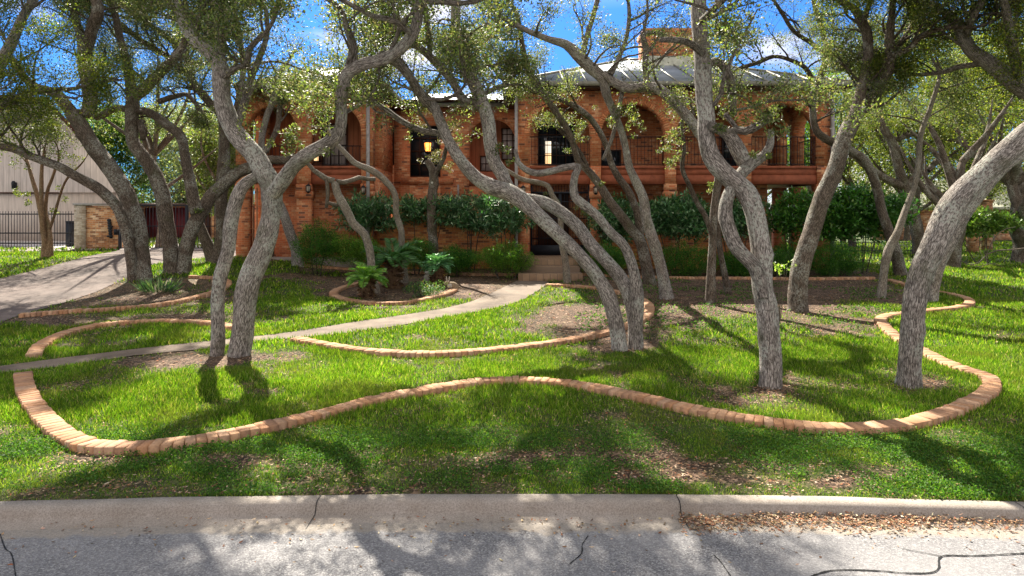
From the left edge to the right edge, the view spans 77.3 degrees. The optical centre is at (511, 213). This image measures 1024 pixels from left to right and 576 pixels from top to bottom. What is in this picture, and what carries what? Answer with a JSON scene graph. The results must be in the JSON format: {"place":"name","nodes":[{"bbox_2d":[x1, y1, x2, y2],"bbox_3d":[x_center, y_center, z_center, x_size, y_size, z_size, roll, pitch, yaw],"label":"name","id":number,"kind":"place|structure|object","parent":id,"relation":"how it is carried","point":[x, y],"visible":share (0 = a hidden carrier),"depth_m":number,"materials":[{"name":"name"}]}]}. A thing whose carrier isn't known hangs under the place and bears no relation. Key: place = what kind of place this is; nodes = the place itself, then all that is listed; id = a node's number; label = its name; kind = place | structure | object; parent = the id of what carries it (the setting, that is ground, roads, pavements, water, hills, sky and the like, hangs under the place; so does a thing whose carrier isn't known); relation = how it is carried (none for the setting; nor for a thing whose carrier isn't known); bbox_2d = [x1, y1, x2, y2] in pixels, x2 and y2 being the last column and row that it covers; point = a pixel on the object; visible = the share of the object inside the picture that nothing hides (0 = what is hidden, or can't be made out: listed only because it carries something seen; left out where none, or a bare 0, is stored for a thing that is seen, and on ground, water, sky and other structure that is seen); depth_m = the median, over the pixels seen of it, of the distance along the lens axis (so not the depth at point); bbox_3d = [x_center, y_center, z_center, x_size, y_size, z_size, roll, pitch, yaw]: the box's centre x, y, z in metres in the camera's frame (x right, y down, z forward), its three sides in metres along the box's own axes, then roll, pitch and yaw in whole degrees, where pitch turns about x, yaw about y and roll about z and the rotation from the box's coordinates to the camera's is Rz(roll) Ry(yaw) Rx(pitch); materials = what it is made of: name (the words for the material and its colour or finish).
{"place":"outdoors","nodes":[
{"label":"outdoors","id":0,"kind":"place"},
{"bbox_2d":[0,245,99,250],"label":"neighbour driveway","id":1,"kind":"structure","parent":0,"point":[29,249],"depth_m":25.49,"materials":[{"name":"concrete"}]},
{"bbox_2d":[0,211,73,246],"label":"iron fence","id":2,"kind":"object","parent":1,"relation":"on","point":[34,232],"visible":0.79,"depth_m":26.37,"materials":[{"name":"metal"}]},
{"bbox_2d":[0,239,213,249],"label":"courtyard paving","id":3,"kind":"structure","parent":0,"point":[59,245],"depth_m":29.13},
{"bbox_2d":[0,249,235,321],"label":"driveway","id":4,"kind":"structure","parent":0,"point":[38,289],"depth_m":17.29,"materials":[{"name":"concrete"}]},
{"bbox_2d":[120,205,254,248],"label":"metal gate","id":5,"kind":"structure","parent":4,"relation":"on","point":[186,217],"depth_m":25.69,"materials":[{"name":"black metal"}]},
{"bbox_2d":[0,280,548,371],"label":"garden path","id":6,"kind":"structure","parent":0,"point":[515,291],"depth_m":12.25,"materials":[{"name":"concrete"}]},
{"bbox_2d":[0,228,1023,501],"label":"ground","id":7,"kind":"structure","parent":0,"point":[696,296],"depth_m":7.86,"materials":[{"name":"plant"}]},
{"bbox_2d":[0,98,112,258],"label":"crepe myrtle","id":8,"kind":"object","parent":7,"relation":"on","point":[46,225],"visible":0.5,"depth_m":21.89,"materials":[{"name":"green plant"}]},
{"bbox_2d":[0,95,135,240],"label":"neighbour house","id":9,"kind":"structure","parent":7,"relation":"on","point":[73,190],"depth_m":33.00,"materials":[{"name":"beige"}]},
{"bbox_2d":[0,0,162,158],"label":"oak tree","id":10,"kind":"object","parent":7,"relation":"on","point":[45,93],"visible":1,"depth_m":13.74,"materials":[{"name":"green plant"}]},
{"bbox_2d":[0,0,174,282],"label":"oak tree","id":11,"kind":"object","parent":7,"relation":"on","point":[126,208],"visible":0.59,"depth_m":17.45,"materials":[{"name":"green plant"}]},
{"bbox_2d":[72,203,122,248],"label":"boundary wall","id":12,"kind":"structure","parent":7,"relation":"on","point":[90,227],"depth_m":25.65,"materials":[{"name":"beige brick"}]},
{"bbox_2d":[59,102,172,202],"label":"background tree","id":13,"kind":"object","parent":7,"relation":"on","point":[119,157],"visible":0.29,"depth_m":41.03,"materials":[{"name":"plant"}]},
{"bbox_2d":[19,275,231,317],"bbox_3d":[-8.614,1.980,15.580,2.205,0.438,5.428,0,0,12],"label":"brick edging","id":14,"kind":"object","parent":7,"relation":"on","point":[117,308],"visible":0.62,"depth_m":13.99,"materials":[{"name":"brick"}]},
{"bbox_2d":[25,318,231,358],"bbox_3d":[-7.007,2.175,11.608,2.105,0.204,3.237,0,0,44],"label":"brick edging","id":15,"kind":"object","parent":7,"relation":"on","point":[36,350],"visible":0.62,"depth_m":11.89,"materials":[{"name":"brick"}]},
{"bbox_2d":[52,7,218,246],"bbox_3d":[-14.909,-3.521,26.792,7.842,10.133,5.975,0,0,27],"label":"background tree","id":16,"kind":"object","parent":7,"relation":"on","point":[153,148],"visible":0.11,"depth_m":26.68,"materials":[{"name":"plant"}]},
{"bbox_2d":[54,0,253,273],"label":"oak tree","id":17,"kind":"object","parent":7,"relation":"on","point":[135,127],"visible":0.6,"depth_m":18.88,"materials":[{"name":"green plant"}]},
{"bbox_2d":[129,275,185,292],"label":"spiky plant","id":18,"kind":"object","parent":7,"relation":"on","point":[148,286],"visible":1,"depth_m":15.95,"materials":[{"name":"green plant"}]},
{"bbox_2d":[115,112,211,202],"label":"background tree","id":19,"kind":"object","parent":7,"relation":"on","point":[169,180],"visible":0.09,"depth_m":44.51,"materials":[{"name":"plant"}]},
{"bbox_2d":[46,0,290,262],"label":"oak tree","id":20,"kind":"object","parent":7,"relation":"on","point":[211,251],"visible":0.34,"depth_m":20.91,"materials":[{"name":"green plant"}]},
{"bbox_2d":[140,203,213,237],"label":"garage building","id":21,"kind":"structure","parent":7,"relation":"on","point":[180,216],"depth_m":36.20,"materials":[{"name":"beige brick"}]},
{"bbox_2d":[145,208,157,237],"bbox_3d":[-20.130,0.686,36.240,1.256,2.028,0.080,0,0,0],"label":"garage door","id":22,"kind":"structure","parent":21,"relation":"in","point":[153,216],"depth_m":36.20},
{"bbox_2d":[173,208,184,237],"bbox_3d":[-18.863,0.686,36.240,1.241,2.028,0.080,0,0,0],"label":"garage door","id":23,"kind":"structure","parent":21,"relation":"in","point":[180,212],"depth_m":36.20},
{"bbox_2d":[120,97,254,204],"bbox_3d":[-19.439,-2.758,39.792,9.385,8.609,7.468,0,0,0],"label":"background tree","id":24,"kind":"object","parent":7,"relation":"on","point":[174,151],"visible":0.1,"depth_m":39.02,"materials":[{"name":"plant"}]},
{"bbox_2d":[178,107,255,216],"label":"background tree","id":25,"kind":"object","parent":7,"relation":"on","point":[200,140],"visible":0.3,"depth_m":30.65,"materials":[{"name":"plant"}]},
{"bbox_2d":[210,173,257,356],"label":"oak tree","id":26,"kind":"object","parent":7,"relation":"on","point":[229,238],"visible":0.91,"depth_m":10.14,"materials":[{"name":"grey plant"}]},
{"bbox_2d":[176,60,314,273],"bbox_3d":[-8.115,-1.480,19.644,4.050,6.842,1.594,0,0,-28],"label":"oak tree","id":27,"kind":"object","parent":7,"relation":"on","point":[215,192],"visible":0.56,"depth_m":19.18,"materials":[{"name":"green plant"}]},
{"bbox_2d":[237,19,318,266],"bbox_3d":[-7.898,-2.257,21.190,3.082,8.516,2.661,0,0,0],"label":"oak tree","id":28,"kind":"object","parent":7,"relation":"on","point":[288,227],"visible":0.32,"depth_m":21.53,"materials":[{"name":"green plant"}]},
{"bbox_2d":[290,217,341,274],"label":"evergreen bush","id":29,"kind":"object","parent":7,"relation":"on","point":[319,244],"visible":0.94,"depth_m":20.23,"materials":[{"name":"green plant"}]},
{"bbox_2d":[118,0,547,357],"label":"oak tree","id":30,"kind":"object","parent":7,"relation":"on","point":[217,17],"visible":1,"depth_m":9.83,"materials":[{"name":"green plant"}]},
{"bbox_2d":[290,154,380,292],"bbox_3d":[-4.617,0.350,16.783,2.232,3.821,0.892,0,0,-24],"label":"oak tree","id":31,"kind":"object","parent":7,"relation":"on","point":[354,224],"visible":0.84,"depth_m":16.95,"materials":[{"name":"grey plant"}]},
{"bbox_2d":[319,229,379,266],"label":"evergreen bush","id":32,"kind":"object","parent":7,"relation":"on","point":[351,248],"visible":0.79,"depth_m":20.37,"materials":[{"name":"green plant"}]},
{"bbox_2d":[345,261,388,298],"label":"sago palm","id":33,"kind":"object","parent":7,"relation":"on","point":[367,281],"visible":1,"depth_m":15.87,"materials":[{"name":"green plant"}]},
{"bbox_2d":[332,187,403,244],"bbox_3d":[-4.993,0.550,22.102,2.742,2.970,2.150,0,0,0],"label":"oleander","id":34,"kind":"object","parent":7,"relation":"on","point":[378,209],"visible":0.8,"depth_m":21.82,"materials":[{"name":"green plant"}]},
{"bbox_2d":[327,129,408,282],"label":"oak tree","id":35,"kind":"object","parent":7,"relation":"on","point":[384,180],"visible":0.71,"depth_m":18.53,"materials":[{"name":"grey plant"}]},
{"bbox_2d":[359,238,424,288],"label":"sago palm","id":36,"kind":"object","parent":7,"relation":"on","point":[394,261],"visible":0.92,"depth_m":17.63,"materials":[{"name":"green plant"}]},
{"bbox_2d":[329,281,457,305],"bbox_3d":[-3.477,2.086,16.819,4.055,0.212,3.088,0,0,42],"label":"brick edging","id":37,"kind":"object","parent":7,"relation":"on","point":[337,290],"visible":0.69,"depth_m":15.46,"materials":[{"name":"brick"}]},
{"bbox_2d":[304,264,515,275],"bbox_3d":[-3.521,1.933,21.537,7.510,0.315,0.630,0,0,12],"label":"brick edging","id":38,"kind":"object","parent":7,"relation":"on","point":[423,272],"visible":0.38,"depth_m":20.88,"materials":[{"name":"brick"}]},
{"bbox_2d":[375,108,462,260],"bbox_3d":[-3.051,-0.663,21.494,2.911,5.684,1.803,0,0,0],"label":"oak tree","id":39,"kind":"object","parent":7,"relation":"on","point":[434,171],"visible":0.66,"depth_m":21.66,"materials":[{"name":"grey plant"}]},
{"bbox_2d":[405,234,437,274],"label":"evergreen bush","id":40,"kind":"object","parent":7,"relation":"on","point":[423,251],"visible":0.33,"depth_m":20.65,"materials":[{"name":"green plant"}]},
{"bbox_2d":[391,190,457,269],"bbox_3d":[-3.017,0.623,22.119,2.607,2.858,2.053,0,0,0],"label":"oleander","id":41,"kind":"object","parent":7,"relation":"on","point":[416,210],"visible":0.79,"depth_m":21.83,"materials":[{"name":"green plant"}]},
{"bbox_2d":[402,278,446,296],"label":"flowering plant","id":42,"kind":"object","parent":7,"relation":"on","point":[431,290],"visible":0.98,"depth_m":16.14,"materials":[{"name":"green plant"}]},
{"bbox_2d":[420,251,454,284],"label":"sago palm","id":43,"kind":"object","parent":7,"relation":"on","point":[436,266],"visible":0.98,"depth_m":18.35,"materials":[{"name":"green plant"}]},
{"bbox_2d":[377,218,512,268],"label":"garden wall","id":44,"kind":"structure","parent":7,"relation":"on","point":[451,235],"depth_m":22.90,"materials":[{"name":"brick"}]},
{"bbox_2d":[264,0,643,351],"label":"oak tree","id":45,"kind":"object","parent":7,"relation":"on","point":[532,207],"visible":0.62,"depth_m":11.64,"materials":[{"name":"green plant"}]},
{"bbox_2d":[436,243,482,276],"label":"evergreen bush","id":46,"kind":"object","parent":7,"relation":"on","point":[460,262],"visible":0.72,"depth_m":20.41,"materials":[{"name":"green plant"}]},
{"bbox_2d":[441,189,493,270],"bbox_3d":[-1.537,0.601,22.140,2.241,2.910,2.119,0,0,0],"label":"oleander","id":47,"kind":"object","parent":7,"relation":"on","point":[461,218],"visible":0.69,"depth_m":21.76,"materials":[{"name":"green plant"}]},
{"bbox_2d":[290,283,654,357],"bbox_3d":[0.528,2.135,13.474,4.498,0.275,9.025,0,0,33],"label":"brick edging","id":48,"kind":"object","parent":7,"relation":"on","point":[649,310],"visible":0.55,"depth_m":10.37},
{"bbox_2d":[470,195,535,272],"bbox_3d":[-0.269,0.616,21.499,2.514,2.876,2.036,0,0,0],"label":"oleander","id":49,"kind":"object","parent":7,"relation":"on","point":[502,216],"visible":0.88,"depth_m":21.18,"materials":[{"name":"green plant"}]},
{"bbox_2d":[468,239,538,278],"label":"evergreen bush","id":50,"kind":"object","parent":7,"relation":"on","point":[496,259],"visible":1,"depth_m":19.83,"materials":[{"name":"green plant"}]},
{"bbox_2d":[13,279,1001,455],"bbox_3d":[4.116,2.149,10.829,20.969,0.385,7.342,0,0,-30],"label":"brick edging","id":51,"kind":"object","parent":7,"relation":"on","point":[33,403],"visible":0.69,"depth_m":7.06,"materials":[{"name":"brick"}]},
{"bbox_2d":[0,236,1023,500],"bbox_3d":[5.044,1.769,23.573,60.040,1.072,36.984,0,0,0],"label":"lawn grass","id":52,"kind":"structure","parent":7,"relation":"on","point":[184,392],"depth_m":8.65,"materials":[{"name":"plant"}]},
{"bbox_2d":[506,168,570,282],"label":"oak tree","id":53,"kind":"object","parent":7,"relation":"on","point":[565,261],"visible":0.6,"depth_m":18.60,"materials":[{"name":"grey plant"}]},
{"bbox_2d":[235,28,855,280],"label":"brick house","id":54,"kind":"structure","parent":7,"relation":"on","point":[396,163],"depth_m":23.50,"materials":[{"name":"orange brick"}]},
{"bbox_2d":[322,124,347,165],"bbox_3d":[-6.834,-2.635,24.690,0.988,1.647,0.080,0,0,0],"label":"window","id":55,"kind":"structure","parent":54,"relation":"in","point":[344,141],"depth_m":24.72,"materials":[{"name":"grey glass"}]},
{"bbox_2d":[410,126,440,176],"bbox_3d":[-3.627,-2.592,26.690,1.291,2.158,0.080,0,0,0],"label":"window","id":56,"kind":"structure","parent":54,"relation":"in","point":[417,150],"depth_m":26.72,"materials":[{"name":"black glass"}]},
{"bbox_2d":[501,128,514,159],"bbox_3d":[-0.092,-3.001,27.690,0.739,1.385,0.080,0,0,0],"label":"window","id":57,"kind":"structure","parent":54,"relation":"in","point":[507,136],"depth_m":27.72,"materials":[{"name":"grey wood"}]},
{"bbox_2d":[538,194,568,244],"bbox_3d":[1.600,0.350,24.755,1.200,2.300,0.070,0,0,0],"label":"door","id":58,"kind":"structure","parent":54,"relation":"in","point":[540,231],"depth_m":24.72,"materials":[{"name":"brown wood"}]},
{"bbox_2d":[538,124,574,165],"bbox_3d":[1.725,-2.650,24.850,1.450,1.600,0.080,0,0,0],"label":"window","id":59,"kind":"structure","parent":54,"relation":"in","point":[551,131],"depth_m":24.88,"materials":[{"name":"black glass"}]},
{"bbox_2d":[531,185,589,254],"bbox_3d":[1.714,0.241,22.729,2.109,2.478,0.062,0,0,0],"label":"iron door","id":60,"kind":"structure","parent":54,"relation":"in","point":[544,249],"depth_m":22.70,"materials":[{"name":"metal"}]},
{"bbox_2d":[721,137,735,165],"bbox_3d":[8.450,-2.500,24.710,0.700,1.600,0.080,0,0,0],"label":"window","id":61,"kind":"structure","parent":54,"relation":"in","point":[723,144],"depth_m":24.74,"materials":[{"name":"black glass"}]},
{"bbox_2d":[450,0,656,284],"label":"oak tree","id":62,"kind":"object","parent":7,"relation":"on","point":[635,232],"visible":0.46,"depth_m":17.99,"materials":[{"name":"green plant"}]},
{"bbox_2d":[433,0,737,299],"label":"oak tree","id":63,"kind":"object","parent":7,"relation":"on","point":[586,63],"visible":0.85,"depth_m":14.72,"materials":[{"name":"green plant"}]},
{"bbox_2d":[575,239,639,276],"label":"evergreen bush","id":64,"kind":"object","parent":7,"relation":"on","point":[617,256],"visible":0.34,"depth_m":20.40,"materials":[{"name":"green plant"}]},
{"bbox_2d":[583,191,637,246],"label":"glossy shrub","id":65,"kind":"object","parent":7,"relation":"on","point":[604,210],"visible":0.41,"depth_m":21.50,"materials":[{"name":"green plant"}]},
{"bbox_2d":[601,227,731,268],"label":"garden wall","id":66,"kind":"structure","parent":7,"relation":"on","point":[690,242],"depth_m":22.75,"materials":[{"name":"brick"}]},
{"bbox_2d":[634,187,709,268],"bbox_3d":[5.498,0.574,21.586,3.000,2.939,1.931,0,0,0],"label":"glossy shrub","id":67,"kind":"object","parent":7,"relation":"on","point":[675,216],"visible":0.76,"depth_m":21.18,"materials":[{"name":"green plant"}]},
{"bbox_2d":[652,237,718,276],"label":"evergreen bush","id":68,"kind":"object","parent":7,"relation":"on","point":[679,258],"visible":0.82,"depth_m":20.40,"materials":[{"name":"green plant"}]},
{"bbox_2d":[663,89,720,304],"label":"oak tree","id":69,"kind":"object","parent":7,"relation":"on","point":[711,226],"visible":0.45,"depth_m":15.05,"materials":[{"name":"grey plant"}]},
{"bbox_2d":[717,184,731,294],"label":"oak tree","id":70,"kind":"object","parent":7,"relation":"on","point":[725,280],"visible":0.58,"depth_m":16.46,"materials":[{"name":"grey plant"}]},
{"bbox_2d":[582,273,874,279],"bbox_3d":[6.638,2.021,19.953,8.958,0.163,0.787,0,0,8],"label":"brick edging","id":71,"kind":"object","parent":7,"relation":"on","point":[778,278],"visible":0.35,"depth_m":19.58,"materials":[{"name":"brick"}]},
{"bbox_2d":[716,251,749,276],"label":"evergreen bush","id":72,"kind":"object","parent":7,"relation":"on","point":[740,268],"visible":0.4,"depth_m":20.52,"materials":[{"name":"green plant"}]},
{"bbox_2d":[707,195,772,263],"bbox_3d":[7.563,0.704,21.932,2.681,2.711,1.777,0,0,0],"label":"glossy shrub","id":73,"kind":"object","parent":7,"relation":"on","point":[739,218],"visible":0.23,"depth_m":21.55,"materials":[{"name":"green plant"}]},
{"bbox_2d":[622,0,895,388],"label":"oak tree","id":74,"kind":"object","parent":7,"relation":"on","point":[757,261],"visible":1,"depth_m":8.88,"materials":[{"name":"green plant"}]},
{"bbox_2d":[773,259,795,323],"bbox_3d":[5.120,1.545,12.563,0.999,1.313,0.264,0,0,0],"label":"oak sprout","id":75,"kind":"object","parent":7,"relation":"on","point":[778,268],"visible":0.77,"depth_m":12.59,"materials":[{"name":"green plant"}]},
{"bbox_2d":[766,185,821,266],"bbox_3d":[9.521,0.532,21.812,2.241,3.014,1.860,0,0,24],"label":"glossy shrub","id":76,"kind":"object","parent":7,"relation":"on","point":[786,220],"visible":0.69,"depth_m":21.52,"materials":[{"name":"green plant"}]},
{"bbox_2d":[772,234,819,276],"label":"evergreen bush","id":77,"kind":"object","parent":7,"relation":"on","point":[779,256],"visible":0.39,"depth_m":20.40,"materials":[{"name":"green plant"}]},
{"bbox_2d":[710,0,907,276],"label":"oak tree","id":78,"kind":"object","parent":7,"relation":"on","point":[897,258],"visible":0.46,"depth_m":19.33,"materials":[{"name":"green plant"}]},
{"bbox_2d":[768,68,852,200],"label":"background tree","id":79,"kind":"object","parent":7,"relation":"on","point":[807,127],"visible":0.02,"depth_m":34.42,"materials":[{"name":"plant"}]},
{"bbox_2d":[811,239,867,276],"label":"evergreen bush","id":80,"kind":"object","parent":7,"relation":"on","point":[849,265],"visible":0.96,"depth_m":20.40,"materials":[{"name":"green plant"}]},
{"bbox_2d":[791,25,912,241],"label":"background tree","id":81,"kind":"object","parent":7,"relation":"on","point":[865,145],"visible":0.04,"depth_m":41.50,"materials":[{"name":"plant"}]},
{"bbox_2d":[775,15,945,246],"bbox_3d":[19.382,-4.592,36.608,9.376,13.175,7.647,0,0,33],"label":"background tree","id":82,"kind":"object","parent":7,"relation":"on","point":[850,178],"visible":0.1,"depth_m":35.60,"materials":[{"name":"plant"}]},
{"bbox_2d":[803,180,921,273],"bbox_3d":[11.606,0.473,21.285,4.043,3.154,2.018,0,0,0],"label":"glossy shrub","id":83,"kind":"object","parent":7,"relation":"on","point":[851,210],"visible":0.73,"depth_m":20.85,"materials":[{"name":"green plant"}]},
{"bbox_2d":[828,68,947,238],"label":"background tree","id":84,"kind":"object","parent":7,"relation":"on","point":[885,159],"visible":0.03,"depth_m":46.24,"materials":[{"name":"plant"}]},
{"bbox_2d":[786,0,1022,312],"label":"oak tree","id":85,"kind":"object","parent":7,"relation":"on","point":[845,60],"visible":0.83,"depth_m":14.34,"materials":[{"name":"green plant"}]},
{"bbox_2d":[792,0,1023,109],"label":"oak tree","id":86,"kind":"object","parent":7,"relation":"on","point":[1000,69],"visible":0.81,"depth_m":13.52,"materials":[{"name":"green plant"}]},
{"bbox_2d":[838,4,995,240],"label":"background tree","id":87,"kind":"object","parent":7,"relation":"on","point":[906,237],"visible":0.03,"depth_m":43.82,"materials":[{"name":"plant"}]},
{"bbox_2d":[815,14,1022,233],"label":"background tree","id":88,"kind":"object","parent":7,"relation":"on","point":[881,140],"visible":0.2,"depth_m":32.95,"materials":[{"name":"plant"}]},
{"bbox_2d":[851,21,1007,297],"bbox_3d":[10.719,-1.455,16.366,3.846,7.409,2.717,0,0,0],"label":"oak tree","id":89,"kind":"object","parent":7,"relation":"on","point":[942,96],"visible":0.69,"depth_m":16.32,"materials":[{"name":"green plant"}]},
{"bbox_2d":[835,40,1023,254],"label":"oak tree","id":90,"kind":"object","parent":7,"relation":"on","point":[901,182],"visible":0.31,"depth_m":29.09,"materials":[{"name":"green plant"}]},
{"bbox_2d":[859,180,1011,239],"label":"house","id":91,"kind":"structure","parent":7,"relation":"on","point":[1002,236],"depth_m":46.00,"materials":[{"name":"beige brick"}]},
{"bbox_2d":[867,1,1019,267],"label":"background tree","id":92,"kind":"object","parent":7,"relation":"on","point":[932,192],"visible":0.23,"depth_m":23.13,"materials":[{"name":"plant"}]},
{"bbox_2d":[894,122,1023,388],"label":"oak tree","id":93,"kind":"object","parent":7,"relation":"on","point":[967,188],"visible":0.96,"depth_m":8.33,"materials":[{"name":"grey plant"}]},
{"bbox_2d":[901,22,1023,240],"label":"background tree","id":94,"kind":"object","parent":7,"relation":"on","point":[990,197],"visible":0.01,"depth_m":43.48,"materials":[{"name":"plant"}]},
{"bbox_2d":[908,5,1022,246],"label":"background tree","id":95,"kind":"object","parent":7,"relation":"on","point":[968,166],"visible":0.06,"depth_m":35.61,"materials":[{"name":"plant"}]},
{"bbox_2d":[966,206,978,252],"bbox_3d":[22.449,0.641,31.200,0.482,2.619,0.520,0,0,0],"label":"brick post","id":96,"kind":"object","parent":7,"relation":"on","point":[972,245],"depth_m":31.00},
{"bbox_2d":[927,114,1023,302],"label":"oak tree","id":97,"kind":"object","parent":7,"relation":"on","point":[969,211],"visible":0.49,"depth_m":15.04,"materials":[{"name":"grey plant"}]},
{"bbox_2d":[943,24,1023,262],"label":"background tree","id":98,"kind":"object","parent":7,"relation":"on","point":[1012,179],"visible":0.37,"depth_m":24.84,"materials":[{"name":"plant"}]},
{"bbox_2d":[980,200,994,249],"bbox_3d":[24.613,0.630,33.200,0.477,2.671,0.520,0,0,0],"label":"brick post","id":99,"kind":"object","parent":7,"relation":"on","point":[985,203],"visible":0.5,"depth_m":33.00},
{"bbox_2d":[954,9,1023,196],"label":"background tree","id":100,"kind":"object","parent":7,"relation":"on","point":[1010,122],"visible":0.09,"depth_m":32.34,"materials":[{"name":"plant"}]},
{"bbox_2d":[963,205,1023,263],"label":"glossy shrub","id":101,"kind":"object","parent":7,"relation":"on","point":[989,222],"visible":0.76,"depth_m":24.12,"materials":[{"name":"green plant"}]},
{"bbox_2d":[0,523,1023,575],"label":"road","id":102,"kind":"structure","parent":0,"point":[540,550],"depth_m":4.48,"materials":[{"name":"asphalt"}]},
{"bbox_2d":[0,494,1023,530],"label":"kerb","id":103,"kind":"structure","parent":102,"relation":"on","point":[275,510],"depth_m":5.04,"materials":[{"name":"concrete"}]},
{"bbox_2d":[0,226,1023,571],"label":"fallen leaves","id":104,"kind":"object","parent":102,"relation":"on","point":[864,517],"depth_m":5.61,"materials":[{"name":"plant"}]},
{"bbox_2d":[811,552,1023,575],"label":"road crack","id":105,"kind":"object","parent":102,"relation":"on","point":[939,557],"visible":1,"depth_m":4.24,"materials":[{"name":"asphalt"}]},
{"bbox_2d":[0,0,1023,204],"label":"sky","id":106,"kind":"structure","parent":0,"point":[617,10],"materials":[{"name":"blue"}]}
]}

